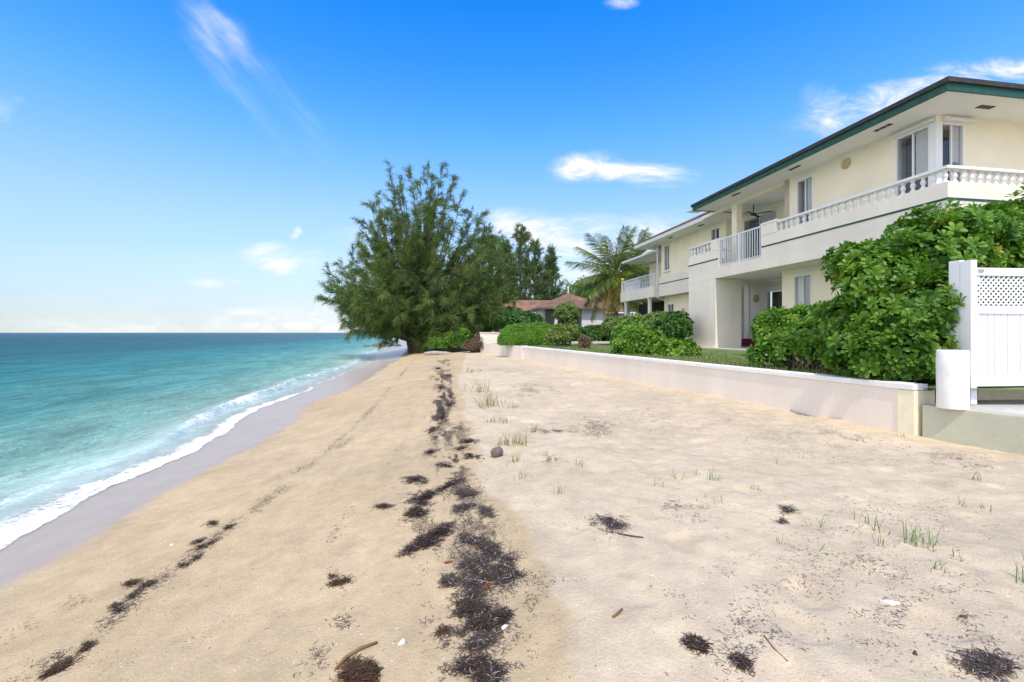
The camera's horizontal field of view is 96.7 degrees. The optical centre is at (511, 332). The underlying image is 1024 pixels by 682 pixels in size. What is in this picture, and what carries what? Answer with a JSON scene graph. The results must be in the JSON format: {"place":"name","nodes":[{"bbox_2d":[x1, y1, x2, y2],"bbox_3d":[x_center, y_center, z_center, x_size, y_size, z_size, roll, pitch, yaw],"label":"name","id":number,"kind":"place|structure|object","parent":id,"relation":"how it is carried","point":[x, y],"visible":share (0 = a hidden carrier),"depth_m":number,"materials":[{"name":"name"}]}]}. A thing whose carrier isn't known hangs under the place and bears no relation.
{"place":"outdoors","nodes":[
{"label":"outdoors","id":0,"kind":"place"},
{"bbox_2d":[0,333,402,548],"bbox_3d":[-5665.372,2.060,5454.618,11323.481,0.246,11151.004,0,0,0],"label":"sea","id":1,"kind":"structure","parent":0,"point":[83,416],"depth_m":15.07,"materials":[{"name":"liquid"}]},
{"bbox_2d":[0,340,1023,681],"bbox_3d":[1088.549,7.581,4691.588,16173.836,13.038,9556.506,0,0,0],"label":"sand","id":2,"kind":"structure","parent":0,"point":[280,600],"depth_m":3.24,"materials":[{"name":"beige sand"}]},
{"bbox_2d":[37,637,99,680],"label":"seaweed clump","id":3,"kind":"object","parent":2,"relation":"on","point":[62,664],"visible":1,"depth_m":2.46,"materials":[{"name":"brown plant"}]},
{"bbox_2d":[107,601,126,613],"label":"seaweed clump","id":4,"kind":"object","parent":2,"relation":"on","point":[115,605],"visible":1,"depth_m":2.99,"materials":[{"name":"black plant"}]},
{"bbox_2d":[119,577,146,588],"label":"seaweed clump","id":5,"kind":"object","parent":2,"relation":"on","point":[130,582],"visible":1,"depth_m":3.30,"materials":[{"name":"brown plant"}]},
{"bbox_2d":[124,578,157,599],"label":"seaweed clump","id":6,"kind":"object","parent":2,"relation":"on","point":[148,583],"visible":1,"depth_m":3.19,"materials":[{"name":"black plant"}]},
{"bbox_2d":[175,552,204,568],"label":"seaweed clump","id":7,"kind":"object","parent":2,"relation":"on","point":[193,559],"visible":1,"depth_m":3.50,"materials":[{"name":"black plant"}]},
{"bbox_2d":[189,536,222,552],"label":"seaweed clump","id":8,"kind":"object","parent":2,"relation":"on","point":[201,545],"visible":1,"depth_m":3.79,"materials":[{"name":"black plant"}]},
{"bbox_2d":[201,519,237,529],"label":"seaweed clump","id":9,"kind":"object","parent":2,"relation":"on","point":[214,522],"visible":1,"depth_m":4.16,"materials":[{"name":"black plant"}]},
{"bbox_2d":[321,572,356,588],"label":"seaweed clump","id":10,"kind":"object","parent":2,"relation":"on","point":[338,581],"visible":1,"depth_m":2.86,"materials":[{"name":"brown plant"}]},
{"bbox_2d":[329,653,383,681],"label":"seaweed clump","id":11,"kind":"object","parent":2,"relation":"on","point":[358,670],"visible":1,"depth_m":2.03,"materials":[{"name":"brown plant"}]},
{"bbox_2d":[335,641,377,669],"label":"twig","id":12,"kind":"object","parent":2,"relation":"on","point":[351,653],"visible":1,"depth_m":2.18,"materials":[{"name":"brown wood"}]},
{"bbox_2d":[365,503,397,509],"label":"seaweed clump","id":13,"kind":"object","parent":2,"relation":"on","point":[382,505],"visible":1,"depth_m":4.00,"materials":[{"name":"black plant"}]},
{"bbox_2d":[398,638,404,644],"bbox_3d":[-0.542,1.517,2.231,0.029,0.016,0.041,0,0,44],"label":"shell","id":14,"kind":"object","parent":2,"relation":"on","point":[402,642],"visible":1,"depth_m":2.23},
{"bbox_2d":[313,159,519,353],"bbox_3d":[-7.596,-6.036,35.409,17.102,17.648,11.683,0,0,0],"label":"casuarina tree","id":15,"kind":"object","parent":2,"relation":"on","point":[421,294],"visible":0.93,"depth_m":34.30,"materials":[{"name":"green plant"}]},
{"bbox_2d":[399,488,449,525],"bbox_3d":[-0.755,1.464,3.933,0.474,0.095,0.817,0,0,0],"label":"seaweed clump","id":16,"kind":"object","parent":2,"relation":"on","point":[421,499],"visible":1,"depth_m":3.93,"materials":[{"name":"black plant"}]},
{"bbox_2d":[393,519,457,558],"bbox_3d":[-0.578,1.468,3.267,0.316,0.106,0.598,0,0,28],"label":"seaweed clump","id":17,"kind":"object","parent":2,"relation":"on","point":[428,537],"visible":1,"depth_m":3.21,"materials":[{"name":"black plant"}]},
{"bbox_2d":[399,474,468,491],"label":"seaweed clump","id":18,"kind":"object","parent":2,"relation":"on","point":[416,479],"visible":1,"depth_m":4.48,"materials":[{"name":"black plant"}]},
{"bbox_2d":[422,400,454,433],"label":"seaweed clump","id":19,"kind":"object","parent":2,"relation":"on","point":[447,404],"visible":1,"depth_m":7.74,"materials":[{"name":"black plant"}]},
{"bbox_2d":[423,448,455,467],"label":"seaweed clump","id":20,"kind":"object","parent":2,"relation":"on","point":[430,451],"visible":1,"depth_m":5.02,"materials":[{"name":"black plant"}]},
{"bbox_2d":[424,351,454,354],"bbox_3d":[-4.557,1.280,28.517,1.922,0.275,0.301,0,0,2],"label":"driftwood","id":21,"kind":"object","parent":2,"relation":"on","point":[436,353],"visible":0.79,"depth_m":28.43,"materials":[{"name":"grey wood"}]},
{"bbox_2d":[428,623,451,639],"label":"seaweed clump","id":22,"kind":"object","parent":2,"relation":"on","point":[442,630],"visible":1,"depth_m":2.27,"materials":[{"name":"brown plant"}]},
{"bbox_2d":[433,367,457,391],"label":"seaweed clump","id":23,"kind":"object","parent":2,"relation":"on","point":[440,388],"visible":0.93,"depth_m":12.01,"materials":[{"name":"black plant"}]},
{"bbox_2d":[436,572,460,587],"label":"seaweed clump","id":24,"kind":"object","parent":2,"relation":"on","point":[447,580],"visible":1,"depth_m":2.70,"materials":[{"name":"black plant"}]},
{"bbox_2d":[428,324,474,351],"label":"seashore shrub","id":25,"kind":"object","parent":2,"relation":"on","point":[457,340],"visible":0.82,"depth_m":30.95,"materials":[{"name":"green plant"}]},
{"bbox_2d":[447,437,485,458],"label":"seaweed clump","id":26,"kind":"object","parent":2,"relation":"on","point":[462,447],"visible":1,"depth_m":5.57,"materials":[{"name":"black plant"}]},
{"bbox_2d":[461,331,482,352],"bbox_3d":[-2.470,0.589,30.120,1.519,1.460,1.816,0,0,38],"label":"dry brush","id":27,"kind":"object","parent":2,"relation":"on","point":[472,345],"visible":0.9,"depth_m":29.73,"materials":[{"name":"brown plant"}]},
{"bbox_2d":[446,485,500,518],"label":"seaweed clump","id":28,"kind":"object","parent":2,"relation":"on","point":[465,507],"visible":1,"depth_m":3.71,"materials":[{"name":"black plant"}]},
{"bbox_2d":[463,378,489,391],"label":"grass tuft","id":29,"kind":"object","parent":2,"relation":"on","point":[479,386],"visible":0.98,"depth_m":10.57,"materials":[{"name":"plant"}]},
{"bbox_2d":[440,649,513,681],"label":"seaweed clump","id":30,"kind":"object","parent":2,"relation":"on","point":[483,668],"visible":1,"depth_m":1.97,"materials":[{"name":"plant"}]},
{"bbox_2d":[456,629,501,653],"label":"seaweed clump","id":31,"kind":"object","parent":2,"relation":"on","point":[480,640],"visible":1,"depth_m":2.15,"materials":[{"name":"black plant"}]},
{"bbox_2d":[455,532,503,560],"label":"seaweed clump","id":32,"kind":"object","parent":2,"relation":"on","point":[491,548],"visible":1,"depth_m":3.07,"materials":[{"name":"black plant"}]},
{"bbox_2d":[447,594,517,632],"bbox_3d":[-0.198,1.454,2.391,0.479,0.080,0.294,0,0,45],"label":"seaweed clump","id":33,"kind":"object","parent":2,"relation":"on","point":[475,609],"visible":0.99,"depth_m":2.34,"materials":[{"name":"black plant"}]},
{"bbox_2d":[447,548,528,600],"bbox_3d":[-0.144,1.442,2.775,0.502,0.080,0.674,0,0,-16],"label":"seaweed clump","id":34,"kind":"object","parent":2,"relation":"on","point":[502,570],"visible":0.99,"depth_m":2.70,"materials":[{"name":"black plant"}]},
{"bbox_2d":[479,332,499,352],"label":"boundary wall","id":35,"kind":"structure","parent":2,"relation":"on","point":[489,337],"depth_m":29.86,"materials":[{"name":"paint"}]},
{"bbox_2d":[473,230,507,303],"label":"casuarina tree","id":36,"kind":"object","parent":2,"relation":"on","point":[497,260],"visible":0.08,"depth_m":59.37,"materials":[{"name":"green plant"}]},
{"bbox_2d":[475,390,509,408],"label":"grass tuft","id":37,"kind":"object","parent":2,"relation":"on","point":[488,398],"visible":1,"depth_m":8.56,"materials":[{"name":"plant"}]},
{"bbox_2d":[490,446,502,457],"bbox_3d":[-0.172,1.347,5.099,0.144,0.133,0.124,0,0,-43],"label":"beach stone","id":38,"kind":"object","parent":2,"relation":"on","point":[495,452],"visible":0.97,"depth_m":5.06,"materials":[{"name":"grey stone"}]},
{"bbox_2d":[461,304,544,331],"bbox_3d":[-1.053,-0.664,36.138,7.620,3.567,4.867,0,0,0],"label":"boundary shrub","id":39,"kind":"object","parent":2,"relation":"on","point":[510,315],"visible":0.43,"depth_m":35.01,"materials":[{"name":"green plant"}]},
{"bbox_2d":[496,433,513,445],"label":"grass tuft","id":40,"kind":"object","parent":2,"relation":"on","point":[504,441],"visible":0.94,"depth_m":5.61,"materials":[{"name":"plant"}]},
{"bbox_2d":[491,237,527,299],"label":"casuarina tree","id":41,"kind":"object","parent":2,"relation":"on","point":[507,247],"visible":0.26,"depth_m":61.70,"materials":[{"name":"green plant"}]},
{"bbox_2d":[0,356,1023,681],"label":"beach litter","id":42,"kind":"object","parent":2,"relation":"on","point":[470,550],"visible":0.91,"depth_m":2.96,"materials":[{"name":"brown plant"}]},
{"bbox_2d":[506,451,523,465],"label":"grass tuft","id":43,"kind":"object","parent":2,"relation":"on","point":[516,458],"visible":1,"depth_m":4.80,"materials":[{"name":"plant"}]},
{"bbox_2d":[503,427,530,447],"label":"grass tuft","id":44,"kind":"object","parent":2,"relation":"on","point":[521,440],"visible":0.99,"depth_m":5.56,"materials":[{"name":"plant"}]},
{"bbox_2d":[514,468,526,480],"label":"grass tuft","id":45,"kind":"object","parent":2,"relation":"on","point":[521,475],"visible":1,"depth_m":4.30,"materials":[{"name":"plant"}]},
{"bbox_2d":[508,222,542,299],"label":"casuarina tree","id":46,"kind":"object","parent":2,"relation":"on","point":[522,239],"visible":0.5,"depth_m":65.66,"materials":[{"name":"green plant"}]},
{"bbox_2d":[517,238,552,299],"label":"casuarina tree","id":47,"kind":"object","parent":2,"relation":"on","point":[537,269],"visible":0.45,"depth_m":69.62,"materials":[{"name":"green plant"}]},
{"bbox_2d":[533,268,556,299],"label":"casuarina tree","id":48,"kind":"object","parent":2,"relation":"on","point":[546,278],"visible":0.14,"depth_m":71.27,"materials":[{"name":"green plant"}]},
{"bbox_2d":[542,243,564,297],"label":"casuarina tree","id":49,"kind":"object","parent":2,"relation":"on","point":[550,259],"visible":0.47,"depth_m":73.68,"materials":[{"name":"green plant"}]},
{"bbox_2d":[500,300,635,330],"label":"bungalow","id":50,"kind":"object","parent":2,"relation":"on","point":[524,305],"visible":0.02,"depth_m":55.62,"materials":[{"name":"red brown shingle"},{"name":"white stucco"},{"name":"glass"}]},
{"bbox_2d":[530,287,608,340],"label":"pavilion","id":51,"kind":"structure","parent":2,"relation":"on","point":[545,310],"depth_m":44.87,"materials":[{"name":"white paint"}]},
{"bbox_2d":[558,278,601,340],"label":"palm tree","id":52,"kind":"object","parent":2,"relation":"on","point":[570,292],"visible":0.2,"depth_m":51.79,"materials":[{"name":"green plant"}]},
{"bbox_2d":[554,264,648,315],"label":"background tree","id":53,"kind":"object","parent":2,"relation":"on","point":[575,289],"visible":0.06,"depth_m":60.85,"materials":[{"name":"green plant"}]},
{"bbox_2d":[582,514,630,532],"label":"seaweed clump","id":54,"kind":"object","parent":2,"relation":"on","point":[612,523],"visible":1,"depth_m":3.20,"materials":[{"name":"black plant"}]},
{"bbox_2d":[563,224,654,323],"bbox_3d":[8.033,-3.632,35.124,8.192,9.265,7.408,0,0,0],"label":"palm tree","id":55,"kind":"object","parent":2,"relation":"on","point":[610,285],"visible":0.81,"depth_m":34.33,"materials":[{"name":"green plant"}]},
{"bbox_2d":[612,608,622,617],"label":"twig","id":56,"kind":"object","parent":2,"relation":"on","point":[617,613],"visible":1,"depth_m":2.21,"materials":[{"name":"brown wood"}]},
{"bbox_2d":[618,533,642,537],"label":"twig","id":57,"kind":"object","parent":2,"relation":"on","point":[630,535],"visible":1,"depth_m":3.02,"materials":[{"name":"brown wood"}]},
{"bbox_2d":[613,227,649,312],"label":"palm tree","id":58,"kind":"object","parent":2,"relation":"on","point":[644,234],"visible":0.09,"depth_m":42.77,"materials":[{"name":"green plant"}]},
{"bbox_2d":[677,631,713,657],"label":"seaweed clump","id":59,"kind":"object","parent":2,"relation":"on","point":[695,642],"visible":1,"depth_m":1.96,"materials":[{"name":"brown plant"}]},
{"bbox_2d":[485,343,934,435],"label":"garden wall","id":60,"kind":"structure","parent":2,"relation":"on","point":[895,406],"depth_m":7.75,"materials":[{"name":"paint"}]},
{"bbox_2d":[707,468,720,479],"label":"grass tuft","id":61,"kind":"object","parent":2,"relation":"on","point":[712,474],"visible":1,"depth_m":4.12,"materials":[{"name":"plant"}]},
{"bbox_2d":[722,651,755,676],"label":"seaweed clump","id":62,"kind":"object","parent":2,"relation":"on","point":[742,659],"visible":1,"depth_m":1.85,"materials":[{"name":"brown plant"}]},
{"bbox_2d":[764,635,787,661],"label":"twig","id":63,"kind":"object","parent":2,"relation":"on","point":[775,649],"visible":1,"depth_m":1.91,"materials":[{"name":"brown wood"}]},
{"bbox_2d":[771,503,798,523],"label":"seaweed clump","id":64,"kind":"object","parent":2,"relation":"on","point":[785,508],"visible":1,"depth_m":3.37,"materials":[{"name":"black plant"}]},
{"bbox_2d":[854,510,875,524],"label":"grass tuft","id":65,"kind":"object","parent":2,"relation":"on","point":[864,517],"visible":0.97,"depth_m":3.13,"materials":[{"name":"green plant"}]},
{"bbox_2d":[860,535,884,545],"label":"grass tuft","id":66,"kind":"object","parent":2,"relation":"on","point":[878,541],"visible":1,"depth_m":2.79,"materials":[{"name":"plant"}]},
{"bbox_2d":[868,512,889,534],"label":"grass tuft","id":67,"kind":"object","parent":2,"relation":"on","point":[878,525],"visible":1,"depth_m":3.04,"materials":[{"name":"green plant"}]},
{"bbox_2d":[879,600,899,605],"bbox_3d":[1.862,1.329,2.246,0.084,0.016,0.035,0,0,29],"label":"shell","id":68,"kind":"object","parent":2,"relation":"on","point":[891,602],"visible":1,"depth_m":2.24},
{"bbox_2d":[895,514,923,546],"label":"grass tuft","id":69,"kind":"object","parent":2,"relation":"on","point":[913,530],"visible":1,"depth_m":2.83,"materials":[{"name":"green plant"}]},
{"bbox_2d":[908,523,947,551],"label":"grass tuft","id":70,"kind":"object","parent":2,"relation":"on","point":[930,543],"visible":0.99,"depth_m":2.79,"materials":[{"name":"plant"}]},
{"bbox_2d":[930,560,949,572],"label":"grass tuft","id":71,"kind":"object","parent":2,"relation":"on","point":[937,565],"visible":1,"depth_m":2.50,"materials":[{"name":"plant"}]},
{"bbox_2d":[922,404,1023,454],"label":"terrace wall","id":72,"kind":"structure","parent":2,"relation":"on","point":[994,430],"depth_m":5.21,"materials":[{"name":"white concrete"}]},
{"bbox_2d":[936,350,970,409],"bbox_3d":[5.268,0.554,5.440,0.300,0.700,0.300,0,0,0],"label":"round post","id":73,"kind":"object","parent":72,"relation":"on","point":[953,367],"visible":1,"depth_m":5.33,"materials":[{"name":"paint"}]},
{"bbox_2d":[966,472,986,480],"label":"grass tuft","id":74,"kind":"object","parent":2,"relation":"on","point":[977,477],"visible":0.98,"depth_m":4.05,"materials":[{"name":"plant"}]},
{"bbox_2d":[935,400,1023,413],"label":"terrace","id":75,"kind":"structure","parent":2,"relation":"on","point":[1013,406],"depth_m":5.67,"materials":[{"name":"concrete"}]},
{"bbox_2d":[949,260,1023,404],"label":"gate","id":76,"kind":"structure","parent":75,"relation":"on","point":[990,338],"depth_m":5.78,"materials":[{"name":"white plastic"}]},
{"bbox_2d":[977,389,1023,399],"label":"kerb wall","id":77,"kind":"structure","parent":75,"relation":"on","point":[986,394],"depth_m":6.12,"materials":[{"name":"beige paint"}]},
{"bbox_2d":[949,646,1022,681],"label":"seaweed clump","id":78,"kind":"object","parent":2,"relation":"on","point":[999,665],"visible":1,"depth_m":1.80,"materials":[{"name":"brown plant"}]},
{"bbox_2d":[1006,547,1023,582],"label":"grass tuft","id":79,"kind":"object","parent":2,"relation":"on","point":[1022,576],"visible":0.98,"depth_m":2.38,"materials":[{"name":"plant"}]},
{"bbox_2d":[0,0,1023,332],"label":"sky","id":80,"kind":"structure","parent":0,"point":[167,166],"materials":[{"name":"blue"}]},
{"bbox_2d":[491,341,1023,389],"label":"lawn","id":81,"kind":"structure","parent":0,"point":[931,385],"depth_m":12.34,"materials":[{"name":"plant"}]},
{"bbox_2d":[497,322,555,345],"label":"clipped hedge","id":82,"kind":"object","parent":81,"relation":"on","point":[518,334],"visible":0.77,"depth_m":23.78,"materials":[{"name":"green plant"}]},
{"bbox_2d":[544,323,581,345],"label":"croton bush","id":83,"kind":"object","parent":81,"relation":"on","point":[564,334],"visible":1,"depth_m":21.70,"materials":[{"name":"green plant"}]},
{"bbox_2d":[551,299,580,325],"bbox_3d":[3.659,-0.783,31.009,2.059,2.992,1.625,0,0,0],"label":"young tree","id":84,"kind":"object","parent":81,"relation":"on","point":[568,312],"visible":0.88,"depth_m":30.58,"materials":[{"name":"green plant"}]},
{"bbox_2d":[560,341,609,343],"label":"garden kerb","id":85,"kind":"structure","parent":81,"relation":"on","point":[592,342],"depth_m":26.50,"materials":[{"name":"concrete"}]},
{"bbox_2d":[578,335,592,347],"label":"dead shrub","id":86,"kind":"object","parent":81,"relation":"on","point":[586,341],"visible":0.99,"depth_m":19.39,"materials":[{"name":"brown plant"}]},
{"bbox_2d":[573,317,612,340],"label":"garden shrub","id":87,"kind":"object","parent":81,"relation":"on","point":[592,332],"visible":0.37,"depth_m":27.18,"materials":[{"name":"green plant"}]},
{"bbox_2d":[598,310,667,335],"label":"flowering shrub","id":88,"kind":"object","parent":81,"relation":"on","point":[610,324],"visible":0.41,"depth_m":20.82,"materials":[{"name":"green plant"}]},
{"bbox_2d":[609,319,701,355],"bbox_3d":[4.240,0.237,14.100,1.661,1.424,3.138,0,0,-33],"label":"bush","id":89,"kind":"object","parent":81,"relation":"on","point":[632,336],"visible":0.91,"depth_m":14.05,"materials":[{"name":"green plant"}]},
{"bbox_2d":[652,310,694,338],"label":"dark shrub","id":90,"kind":"object","parent":81,"relation":"on","point":[675,324],"visible":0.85,"depth_m":17.73,"materials":[{"name":"green plant"}]},
{"bbox_2d":[744,315,841,371],"bbox_3d":[5.622,0.173,8.375,1.660,1.133,2.210,0,0,-29],"label":"shrub","id":91,"kind":"object","parent":81,"relation":"on","point":[804,341],"visible":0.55,"depth_m":8.39,"materials":[{"name":"green plant"}]},
{"bbox_2d":[749,295,840,357],"bbox_3d":[7.731,-0.184,11.428,3.240,1.806,1.729,0,0,35],"label":"porch shrub","id":92,"kind":"object","parent":81,"relation":"on","point":[766,322],"visible":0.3,"depth_m":11.72,"materials":[{"name":"green plant"}]},
{"bbox_2d":[620,76,1023,350],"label":"beach house","id":93,"kind":"structure","parent":81,"relation":"on","point":[729,255],"depth_m":13.09,"materials":[{"name":"beige paint"}]},
{"bbox_2d":[639,301,663,314],"bbox_3d":[9.899,-0.600,30.082,0.200,2.900,6.500,0,0,-10],"label":"screen door","id":94,"kind":"structure","parent":93,"relation":"in","point":[643,308],"depth_m":31.08,"materials":[{"name":"black"}]},
{"bbox_2d":[664,244,669,270],"bbox_3d":[8.697,-4.160,25.420,0.150,1.420,0.600,0,0,-9],"label":"window","id":95,"kind":"structure","parent":93,"relation":"in","point":[665,247],"depth_m":25.66,"materials":[{"name":"white paint"}]},
{"bbox_2d":[667,303,673,311],"bbox_3d":[9.144,-0.550,25.900,0.290,2.200,0.700,0,0,-10],"label":"sliding door","id":96,"kind":"structure","parent":93,"relation":"in","point":[668,305],"depth_m":26.16,"materials":[{"name":"white paint"}]},
{"bbox_2d":[711,226,719,239],"bbox_3d":[9.502,-4.115,21.027,0.290,1.430,0.670,0,0,-9],"label":"window","id":97,"kind":"structure","parent":93,"relation":"in","point":[717,232],"depth_m":21.17,"materials":[{"name":"white paint"}]},
{"bbox_2d":[743,209,776,260],"bbox_3d":[10.214,-3.600,18.597,0.290,2.380,1.930,0,0,-10],"label":"sliding door","id":98,"kind":"structure","parent":93,"relation":"in","point":[768,216],"depth_m":19.09,"materials":[{"name":"white paint"}]},
{"bbox_2d":[766,289,781,309],"bbox_3d":[10.457,-0.570,17.147,0.290,2.200,2.200,0,0,-10],"label":"sliding door","id":99,"kind":"structure","parent":93,"relation":"in","point":[776,296],"depth_m":17.98,"materials":[{"name":"white paint"}]},
{"bbox_2d":[793,273,811,309],"bbox_3d":[9.262,-1.160,14.346,0.290,1.320,0.710,0,0,-9],"label":"window","id":100,"kind":"structure","parent":93,"relation":"in","point":[802,284],"depth_m":14.39,"materials":[{"name":"white fabric"}]},
{"bbox_2d":[796,175,812,224],"bbox_3d":[9.277,-4.115,14.257,0.290,1.430,0.650,0,0,-10],"label":"window","id":101,"kind":"structure","parent":93,"relation":"in","point":[808,184],"depth_m":14.22,"materials":[{"name":"white paint"}]},
{"bbox_2d":[895,125,928,195],"bbox_3d":[9.814,-4.085,11.046,0.290,1.570,0.820,0,0,-9],"label":"window","id":102,"kind":"structure","parent":93,"relation":"in","point":[916,147],"depth_m":11.04,"materials":[{"name":"white paint"}]},
{"bbox_2d":[942,122,964,181],"bbox_3d":[10.214,-4.085,10.694,0.660,1.570,0.290,0,0,-9],"label":"window","id":103,"kind":"structure","parent":93,"relation":"in","point":[953,139],"depth_m":10.66,"materials":[{"name":"white paint"}]},
{"bbox_2d":[805,198,1023,383],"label":"beach shrub","id":104,"kind":"object","parent":81,"relation":"on","point":[888,313],"visible":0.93,"depth_m":6.40,"materials":[{"name":"green plant"}]},
{"bbox_2d":[931,183,1023,305],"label":"hedge shrub","id":105,"kind":"object","parent":81,"relation":"on","point":[1011,209],"visible":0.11,"depth_m":7.56,"materials":[{"name":"green plant"}]}
]}

